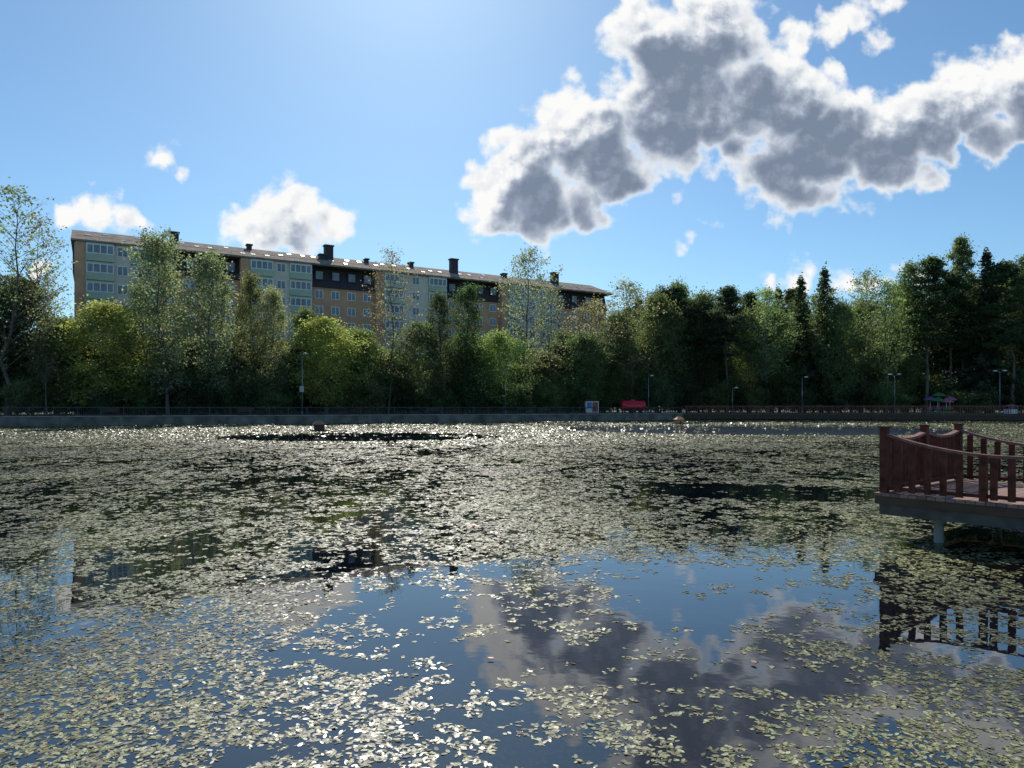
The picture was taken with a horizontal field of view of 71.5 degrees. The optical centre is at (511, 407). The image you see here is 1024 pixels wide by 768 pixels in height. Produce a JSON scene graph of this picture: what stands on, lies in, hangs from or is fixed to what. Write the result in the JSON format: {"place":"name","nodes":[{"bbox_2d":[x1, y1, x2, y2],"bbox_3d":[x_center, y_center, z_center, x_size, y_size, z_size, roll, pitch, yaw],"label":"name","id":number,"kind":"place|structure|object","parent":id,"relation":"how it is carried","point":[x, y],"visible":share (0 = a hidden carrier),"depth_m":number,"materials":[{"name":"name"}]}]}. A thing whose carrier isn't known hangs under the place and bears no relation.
{"place":"outdoors","nodes":[
{"label":"outdoors","id":0,"kind":"place"},
{"bbox_2d":[71,230,611,413],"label":"apartment building","id":1,"kind":"structure","parent":0,"point":[326,283],"depth_m":135.44,"materials":[{"name":"beige concrete"}]},
{"bbox_2d":[0,420,1023,767],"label":"water","id":2,"kind":"structure","parent":0,"point":[666,604],"depth_m":7.96,"materials":[{"name":"liquid"}]},
{"bbox_2d":[0,419,1023,767],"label":"floating leaves","id":3,"kind":"object","parent":2,"relation":"on","point":[190,433],"visible":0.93,"depth_m":9.09,"materials":[{"name":"green plant"}]},
{"bbox_2d":[873,423,1023,542],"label":"wooden pier","id":4,"kind":"structure","parent":2,"relation":"in","point":[921,476],"depth_m":11.80,"materials":[{"name":"brown wood"}]},
{"bbox_2d":[0,408,1023,424],"bbox_3d":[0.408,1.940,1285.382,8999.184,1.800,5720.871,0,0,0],"label":"ground","id":5,"kind":"structure","parent":0,"point":[776,411],"depth_m":122.59,"materials":[{"name":"green plant"}]},
{"bbox_2d":[0,376,44,415],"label":"shrub","id":6,"kind":"object","parent":5,"relation":"on","point":[22,394],"visible":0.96,"depth_m":89.84,"materials":[{"name":"green plant"}]},
{"bbox_2d":[0,267,73,414],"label":"broadleaf tree","id":7,"kind":"object","parent":5,"relation":"on","point":[18,331],"visible":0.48,"depth_m":93.93,"materials":[{"name":"green plant"}]},
{"bbox_2d":[0,177,74,415],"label":"birch tree","id":8,"kind":"object","parent":5,"relation":"on","point":[12,190],"visible":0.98,"depth_m":89.63,"materials":[{"name":"green plant"}]},
{"bbox_2d":[0,207,77,414],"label":"birch tree","id":9,"kind":"object","parent":5,"relation":"on","point":[42,231],"visible":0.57,"depth_m":94.40,"materials":[{"name":"green plant"}]},
{"bbox_2d":[26,265,68,415],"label":"birch tree","id":10,"kind":"object","parent":5,"relation":"on","point":[47,325],"visible":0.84,"depth_m":91.11,"materials":[{"name":"green plant"}]},
{"bbox_2d":[40,383,79,413],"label":"shrub","id":11,"kind":"object","parent":5,"relation":"on","point":[55,404],"visible":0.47,"depth_m":93.83,"materials":[{"name":"green plant"}]},
{"bbox_2d":[7,311,113,413],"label":"broadleaf tree","id":12,"kind":"object","parent":5,"relation":"on","point":[53,347],"visible":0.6,"depth_m":92.54,"materials":[{"name":"green plant"}]},
{"bbox_2d":[32,294,165,408],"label":"broadleaf tree","id":13,"kind":"object","parent":5,"relation":"on","point":[93,314],"visible":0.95,"depth_m":93.05,"materials":[{"name":"green plant"}]},
{"bbox_2d":[83,383,124,413],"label":"shrub","id":14,"kind":"object","parent":5,"relation":"on","point":[106,402],"visible":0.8,"depth_m":92.78,"materials":[{"name":"green plant"}]},
{"bbox_2d":[114,280,157,413],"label":"poplar tree","id":15,"kind":"object","parent":5,"relation":"on","point":[140,320],"visible":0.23,"depth_m":100.19,"materials":[{"name":"green plant"}]},
{"bbox_2d":[117,384,162,413],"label":"shrub","id":16,"kind":"object","parent":5,"relation":"on","point":[141,398],"visible":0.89,"depth_m":96.68,"materials":[{"name":"green plant"}]},
{"bbox_2d":[113,226,202,414],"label":"poplar tree","id":17,"kind":"object","parent":5,"relation":"on","point":[162,256],"visible":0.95,"depth_m":97.14,"materials":[{"name":"green plant"}]},
{"bbox_2d":[161,373,204,413],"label":"shrub","id":18,"kind":"object","parent":5,"relation":"on","point":[185,398],"visible":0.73,"depth_m":99.17,"materials":[{"name":"green plant"}]},
{"bbox_2d":[165,335,226,413],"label":"broadleaf tree","id":19,"kind":"object","parent":5,"relation":"on","point":[191,356],"visible":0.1,"depth_m":105.06,"materials":[{"name":"green plant"}]},
{"bbox_2d":[185,372,223,414],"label":"shrub","id":20,"kind":"object","parent":5,"relation":"on","point":[206,396],"visible":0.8,"depth_m":99.86,"materials":[{"name":"green plant"}]},
{"bbox_2d":[169,245,255,414],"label":"poplar tree","id":21,"kind":"object","parent":5,"relation":"on","point":[210,272],"visible":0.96,"depth_m":101.34,"materials":[{"name":"green plant"}]},
{"bbox_2d":[221,370,262,413],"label":"shrub","id":22,"kind":"object","parent":5,"relation":"on","point":[242,385],"visible":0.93,"depth_m":99.74,"materials":[{"name":"green plant"}]},
{"bbox_2d":[226,268,280,414],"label":"poplar tree","id":23,"kind":"object","parent":5,"relation":"on","point":[251,290],"visible":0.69,"depth_m":103.51,"materials":[{"name":"green plant"}]},
{"bbox_2d":[242,283,300,414],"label":"poplar tree","id":24,"kind":"object","parent":5,"relation":"on","point":[274,304],"visible":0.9,"depth_m":103.92,"materials":[{"name":"green plant"}]},
{"bbox_2d":[253,391,291,413],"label":"shrub","id":25,"kind":"object","parent":5,"relation":"on","point":[277,400],"visible":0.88,"depth_m":101.28,"materials":[{"name":"green plant"}]},
{"bbox_2d":[265,372,295,413],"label":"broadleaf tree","id":26,"kind":"object","parent":5,"relation":"on","point":[277,382],"visible":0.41,"depth_m":103.75,"materials":[{"name":"green plant"}]},
{"bbox_2d":[243,343,327,412],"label":"broadleaf tree","id":27,"kind":"object","parent":5,"relation":"on","point":[295,351],"visible":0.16,"depth_m":106.66,"materials":[{"name":"green plant"}]},
{"bbox_2d":[271,375,312,413],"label":"shrub","id":28,"kind":"object","parent":5,"relation":"on","point":[294,398],"visible":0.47,"depth_m":104.57,"materials":[{"name":"green plant"}]},
{"bbox_2d":[281,303,325,408],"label":"broadleaf tree","id":29,"kind":"object","parent":5,"relation":"on","point":[304,312],"visible":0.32,"depth_m":108.23,"materials":[{"name":"green plant"}]},
{"bbox_2d":[279,310,378,414],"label":"broadleaf tree","id":30,"kind":"object","parent":5,"relation":"on","point":[321,339],"visible":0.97,"depth_m":103.28,"materials":[{"name":"green plant"}]},
{"bbox_2d":[319,372,355,412],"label":"shrub","id":31,"kind":"object","parent":5,"relation":"on","point":[341,402],"visible":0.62,"depth_m":105.35,"materials":[{"name":"green plant"}]},
{"bbox_2d":[0,413,683,425],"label":"embankment wall","id":32,"kind":"structure","parent":5,"relation":"on","point":[154,420],"depth_m":97.30,"materials":[{"name":"concrete"}]},
{"bbox_2d":[0,406,681,415],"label":"metal railing","id":33,"kind":"object","parent":32,"relation":"on","point":[610,409],"visible":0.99,"depth_m":99.88,"materials":[{"name":"metal"}]},
{"bbox_2d":[332,324,393,412],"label":"broadleaf tree","id":34,"kind":"object","parent":5,"relation":"on","point":[381,365],"visible":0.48,"depth_m":108.82,"materials":[{"name":"green plant"}]},
{"bbox_2d":[346,375,394,412],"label":"shrub","id":35,"kind":"object","parent":5,"relation":"on","point":[371,399],"visible":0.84,"depth_m":107.08,"materials":[{"name":"green plant"}]},
{"bbox_2d":[357,242,422,412],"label":"birch tree","id":36,"kind":"object","parent":5,"relation":"on","point":[392,325],"visible":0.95,"depth_m":110.00,"materials":[{"name":"green plant"}]},
{"bbox_2d":[363,346,419,412],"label":"broadleaf tree","id":37,"kind":"object","parent":5,"relation":"on","point":[394,378],"visible":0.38,"depth_m":112.33,"materials":[{"name":"green plant"}]},
{"bbox_2d":[393,391,439,412],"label":"shrub","id":38,"kind":"object","parent":5,"relation":"on","point":[414,402],"visible":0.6,"depth_m":112.17,"materials":[{"name":"green plant"}]},
{"bbox_2d":[383,317,456,413],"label":"broadleaf tree","id":39,"kind":"object","parent":5,"relation":"on","point":[417,343],"visible":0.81,"depth_m":112.09,"materials":[{"name":"green plant"}]},
{"bbox_2d":[417,388,464,412],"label":"shrub","id":40,"kind":"object","parent":5,"relation":"on","point":[447,402],"visible":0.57,"depth_m":113.21,"materials":[{"name":"green plant"}]},
{"bbox_2d":[423,286,461,413],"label":"poplar tree","id":41,"kind":"object","parent":5,"relation":"on","point":[442,309],"visible":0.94,"depth_m":112.45,"materials":[{"name":"green plant"}]},
{"bbox_2d":[444,281,491,413],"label":"poplar tree","id":42,"kind":"object","parent":5,"relation":"on","point":[469,291],"visible":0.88,"depth_m":114.92,"materials":[{"name":"green plant"}]},
{"bbox_2d":[456,377,502,413],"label":"shrub","id":43,"kind":"object","parent":5,"relation":"on","point":[470,394],"visible":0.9,"depth_m":113.60,"materials":[{"name":"green plant"}]},
{"bbox_2d":[458,326,537,413],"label":"broadleaf tree","id":44,"kind":"object","parent":5,"relation":"on","point":[497,339],"visible":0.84,"depth_m":114.57,"materials":[{"name":"green plant"}]},
{"bbox_2d":[508,382,540,413],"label":"shrub","id":45,"kind":"object","parent":5,"relation":"on","point":[527,402],"visible":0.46,"depth_m":118.13,"materials":[{"name":"green plant"}]},
{"bbox_2d":[489,243,568,413],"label":"birch tree","id":46,"kind":"object","parent":5,"relation":"on","point":[523,270],"visible":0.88,"depth_m":119.96,"materials":[{"name":"green plant"}]},
{"bbox_2d":[522,373,564,412],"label":"shrub","id":47,"kind":"object","parent":5,"relation":"on","point":[542,381],"visible":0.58,"depth_m":120.12,"materials":[{"name":"green plant"}]},
{"bbox_2d":[514,349,575,399],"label":"broadleaf tree","id":48,"kind":"object","parent":5,"relation":"on","point":[541,368],"visible":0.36,"depth_m":124.33,"materials":[{"name":"green plant"}]},
{"bbox_2d":[527,285,569,412],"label":"birch tree","id":49,"kind":"object","parent":5,"relation":"on","point":[549,338],"visible":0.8,"depth_m":121.88,"materials":[{"name":"green plant"}]},
{"bbox_2d":[534,381,574,413],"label":"shrub","id":50,"kind":"object","parent":5,"relation":"on","point":[557,400],"visible":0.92,"depth_m":119.36,"materials":[{"name":"green plant"}]},
{"bbox_2d":[543,327,601,412],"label":"broadleaf tree","id":51,"kind":"object","parent":5,"relation":"on","point":[560,337],"visible":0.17,"depth_m":129.51,"materials":[{"name":"green plant"}]},
{"bbox_2d":[553,329,616,412],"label":"broadleaf tree","id":52,"kind":"object","parent":5,"relation":"on","point":[574,344],"visible":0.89,"depth_m":122.11,"materials":[{"name":"green plant"}]},
{"bbox_2d":[554,297,626,394],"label":"birch tree","id":53,"kind":"object","parent":5,"relation":"on","point":[591,306],"visible":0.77,"depth_m":123.36,"materials":[{"name":"green plant"}]},
{"bbox_2d":[569,337,630,408],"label":"broadleaf tree","id":54,"kind":"object","parent":5,"relation":"on","point":[613,375],"visible":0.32,"depth_m":126.71,"materials":[{"name":"green plant"}]},
{"bbox_2d":[597,309,650,411],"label":"broadleaf tree","id":55,"kind":"object","parent":5,"relation":"on","point":[623,333],"visible":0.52,"depth_m":128.53,"materials":[{"name":"green plant"}]},
{"bbox_2d":[585,273,669,395],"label":"birch tree","id":56,"kind":"object","parent":5,"relation":"on","point":[628,289],"visible":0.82,"depth_m":127.27,"materials":[{"name":"green plant"}]},
{"bbox_2d":[615,372,647,411],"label":"shrub","id":57,"kind":"object","parent":5,"relation":"on","point":[625,393],"visible":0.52,"depth_m":128.09,"materials":[{"name":"green plant"}]},
{"bbox_2d":[622,374,662,411],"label":"shrub","id":58,"kind":"object","parent":5,"relation":"on","point":[644,394],"visible":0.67,"depth_m":127.25,"materials":[{"name":"green plant"}]},
{"bbox_2d":[637,374,677,411],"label":"shrub","id":59,"kind":"object","parent":5,"relation":"on","point":[667,388],"visible":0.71,"depth_m":127.80,"materials":[{"name":"green plant"}]},
{"bbox_2d":[633,286,692,411],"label":"broadleaf tree","id":60,"kind":"object","parent":5,"relation":"on","point":[669,330],"visible":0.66,"depth_m":131.17,"materials":[{"name":"green plant"}]},
{"bbox_2d":[642,282,686,411],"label":"broadleaf tree","id":61,"kind":"object","parent":5,"relation":"on","point":[659,289],"visible":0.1,"depth_m":137.00,"materials":[{"name":"green plant"}]},
{"bbox_2d":[658,285,703,411],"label":"pine tree","id":62,"kind":"object","parent":5,"relation":"on","point":[679,294],"visible":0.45,"depth_m":135.97,"materials":[{"name":"green plant"}]},
{"bbox_2d":[661,371,706,411],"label":"shrub","id":63,"kind":"object","parent":5,"relation":"on","point":[686,390],"visible":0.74,"depth_m":130.26,"materials":[{"name":"green plant"}]},
{"bbox_2d":[670,294,731,412],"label":"broadleaf tree","id":64,"kind":"object","parent":5,"relation":"on","point":[700,307],"visible":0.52,"depth_m":134.61,"materials":[{"name":"green plant"}]},
{"bbox_2d":[674,282,732,412],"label":"broadleaf tree","id":65,"kind":"object","parent":5,"relation":"on","point":[703,296],"visible":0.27,"depth_m":136.57,"materials":[{"name":"green plant"}]},
{"bbox_2d":[693,385,726,411],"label":"shrub","id":66,"kind":"object","parent":5,"relation":"on","point":[710,392],"visible":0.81,"depth_m":132.46,"materials":[{"name":"green plant"}]},
{"bbox_2d":[706,379,739,411],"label":"shrub","id":67,"kind":"object","parent":5,"relation":"on","point":[722,387],"visible":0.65,"depth_m":132.30,"materials":[{"name":"green plant"}]},
{"bbox_2d":[693,285,766,412],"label":"pine tree","id":68,"kind":"object","parent":5,"relation":"on","point":[728,297],"visible":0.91,"depth_m":131.30,"materials":[{"name":"green plant"}]},
{"bbox_2d":[721,304,781,412],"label":"broadleaf tree","id":69,"kind":"object","parent":5,"relation":"on","point":[749,378],"visible":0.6,"depth_m":131.58,"materials":[{"name":"green plant"}]},
{"bbox_2d":[726,291,783,412],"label":"pine tree","id":70,"kind":"object","parent":5,"relation":"on","point":[747,298],"visible":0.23,"depth_m":139.73,"materials":[{"name":"green plant"}]},
{"bbox_2d":[744,385,774,411],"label":"shrub","id":71,"kind":"object","parent":5,"relation":"on","point":[757,397],"visible":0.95,"depth_m":128.66,"materials":[{"name":"green plant"}]},
{"bbox_2d":[745,301,795,412],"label":"broadleaf tree","id":72,"kind":"object","parent":5,"relation":"on","point":[777,318],"visible":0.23,"depth_m":140.19,"materials":[{"name":"green plant"}]},
{"bbox_2d":[732,286,808,412],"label":"birch tree","id":73,"kind":"object","parent":5,"relation":"on","point":[767,305],"visible":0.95,"depth_m":127.95,"materials":[{"name":"green plant"}]},
{"bbox_2d":[760,368,811,411],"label":"shrub","id":74,"kind":"object","parent":5,"relation":"on","point":[780,382],"visible":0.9,"depth_m":126.55,"materials":[{"name":"green plant"}]},
{"bbox_2d":[776,271,824,412],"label":"spruce tree","id":75,"kind":"object","parent":5,"relation":"on","point":[799,350],"visible":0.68,"depth_m":129.23,"materials":[{"name":"green plant"}]},
{"bbox_2d":[779,386,823,412],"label":"shrub","id":76,"kind":"object","parent":5,"relation":"on","point":[805,395],"visible":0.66,"depth_m":125.83,"materials":[{"name":"green plant"}]},
{"bbox_2d":[801,261,855,412],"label":"spruce tree","id":77,"kind":"object","parent":5,"relation":"on","point":[823,284],"visible":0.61,"depth_m":128.59,"materials":[{"name":"green plant"}]},
{"bbox_2d":[802,294,869,412],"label":"broadleaf tree","id":78,"kind":"object","parent":5,"relation":"on","point":[846,317],"visible":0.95,"depth_m":125.78,"materials":[{"name":"green plant"}]},
{"bbox_2d":[826,321,879,412],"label":"broadleaf tree","id":79,"kind":"object","parent":5,"relation":"on","point":[858,359],"visible":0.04,"depth_m":132.53,"materials":[{"name":"green plant"}]},
{"bbox_2d":[683,414,1023,419],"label":"boardwalk edge","id":80,"kind":"object","parent":5,"relation":"on","point":[855,416],"visible":0.98,"depth_m":117.86,"materials":[{"name":"concrete"}]},
{"bbox_2d":[685,405,1023,414],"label":"boardwalk railing","id":81,"kind":"object","parent":80,"relation":"on","point":[894,413],"visible":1,"depth_m":118.07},
{"bbox_2d":[843,378,891,412],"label":"shrub","id":82,"kind":"object","parent":5,"relation":"on","point":[860,399],"visible":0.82,"depth_m":125.67,"materials":[{"name":"green plant"}]},
{"bbox_2d":[841,293,899,411],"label":"broadleaf tree","id":83,"kind":"object","parent":5,"relation":"on","point":[879,374],"visible":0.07,"depth_m":149.05,"materials":[{"name":"green plant"}]},
{"bbox_2d":[839,264,905,412],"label":"birch tree","id":84,"kind":"object","parent":5,"relation":"on","point":[864,280],"visible":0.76,"depth_m":127.70,"materials":[{"name":"green plant"}]},
{"bbox_2d":[859,380,897,412],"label":"shrub","id":85,"kind":"object","parent":5,"relation":"on","point":[881,392],"visible":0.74,"depth_m":124.38,"materials":[{"name":"green plant"}]},
{"bbox_2d":[847,275,927,412],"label":"birch tree","id":86,"kind":"object","parent":5,"relation":"on","point":[886,337],"visible":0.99,"depth_m":124.30,"materials":[{"name":"green plant"}]},
{"bbox_2d":[859,315,925,412],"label":"pine tree","id":87,"kind":"object","parent":5,"relation":"on","point":[901,332],"visible":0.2,"depth_m":133.81,"materials":[{"name":"green plant"}]},
{"bbox_2d":[882,390,921,412],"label":"shrub","id":88,"kind":"object","parent":5,"relation":"on","point":[902,401],"visible":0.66,"depth_m":124.75,"materials":[{"name":"green plant"}]},
{"bbox_2d":[885,255,935,412],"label":"poplar tree","id":89,"kind":"object","parent":5,"relation":"on","point":[910,378],"visible":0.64,"depth_m":128.48,"materials":[{"name":"green plant"}]},
{"bbox_2d":[887,253,967,410],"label":"pine tree","id":90,"kind":"object","parent":5,"relation":"on","point":[933,271],"visible":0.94,"depth_m":125.53,"materials":[{"name":"green plant"}]},
{"bbox_2d":[904,369,967,410],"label":"shrub","id":91,"kind":"object","parent":5,"relation":"on","point":[937,383],"visible":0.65,"depth_m":128.88,"materials":[{"name":"green plant"}]},
{"bbox_2d":[910,316,973,375],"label":"pine tree","id":92,"kind":"object","parent":5,"relation":"on","point":[947,361],"visible":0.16,"depth_m":131.72,"materials":[{"name":"green plant"}]},
{"bbox_2d":[922,315,969,385],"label":"broadleaf tree","id":93,"kind":"object","parent":5,"relation":"on","point":[937,368],"visible":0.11,"depth_m":135.46,"materials":[{"name":"green plant"}]},
{"bbox_2d":[917,269,984,391],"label":"pine tree","id":94,"kind":"object","parent":5,"relation":"on","point":[952,280],"visible":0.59,"depth_m":126.94,"materials":[{"name":"green plant"}]},
{"bbox_2d":[933,389,980,412],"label":"shrub","id":95,"kind":"object","parent":5,"relation":"on","point":[958,394],"visible":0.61,"depth_m":123.90,"materials":[{"name":"green plant"}]},
{"bbox_2d":[938,232,988,412],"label":"pine tree","id":96,"kind":"object","parent":5,"relation":"on","point":[961,252],"visible":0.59,"depth_m":128.34,"materials":[{"name":"green plant"}]},
{"bbox_2d":[950,391,1004,412],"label":"shrub","id":97,"kind":"object","parent":5,"relation":"on","point":[984,403],"visible":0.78,"depth_m":121.66,"materials":[{"name":"green plant"}]},
{"bbox_2d":[947,247,1022,412],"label":"spruce tree","id":98,"kind":"object","parent":5,"relation":"on","point":[986,366],"visible":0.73,"depth_m":124.32,"materials":[{"name":"green plant"}]},
{"bbox_2d":[964,255,1023,408],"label":"pine tree","id":99,"kind":"object","parent":5,"relation":"on","point":[1002,272],"visible":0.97,"depth_m":121.35,"materials":[{"name":"green plant"}]},
{"bbox_2d":[998,254,1023,347],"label":"pine tree","id":100,"kind":"object","parent":5,"relation":"on","point":[1021,261],"visible":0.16,"depth_m":125.73,"materials":[{"name":"green plant"}]},
{"bbox_2d":[1000,368,1023,411],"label":"shrub","id":101,"kind":"object","parent":5,"relation":"on","point":[1019,400],"visible":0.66,"depth_m":122.33,"materials":[{"name":"green plant"}]},
{"bbox_2d":[0,0,1023,381],"label":"sky","id":102,"kind":"structure","parent":0,"point":[748,144],"materials":[{"name":"blue"}]},
{"bbox_2d":[97,413,953,415],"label":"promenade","id":103,"kind":"structure","parent":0,"point":[580,413],"depth_m":121.41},
{"bbox_2d":[620,399,646,411],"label":"tank trailer","id":104,"kind":"object","parent":103,"relation":"on","point":[632,403],"visible":0.82,"depth_m":122.85,"materials":[{"name":"metal"}]},
{"bbox_2d":[921,392,956,412],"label":"playground carousel","id":105,"kind":"object","parent":103,"relation":"on","point":[946,399],"visible":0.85,"depth_m":121.97,"materials":[{"name":"multicoloured paint"}]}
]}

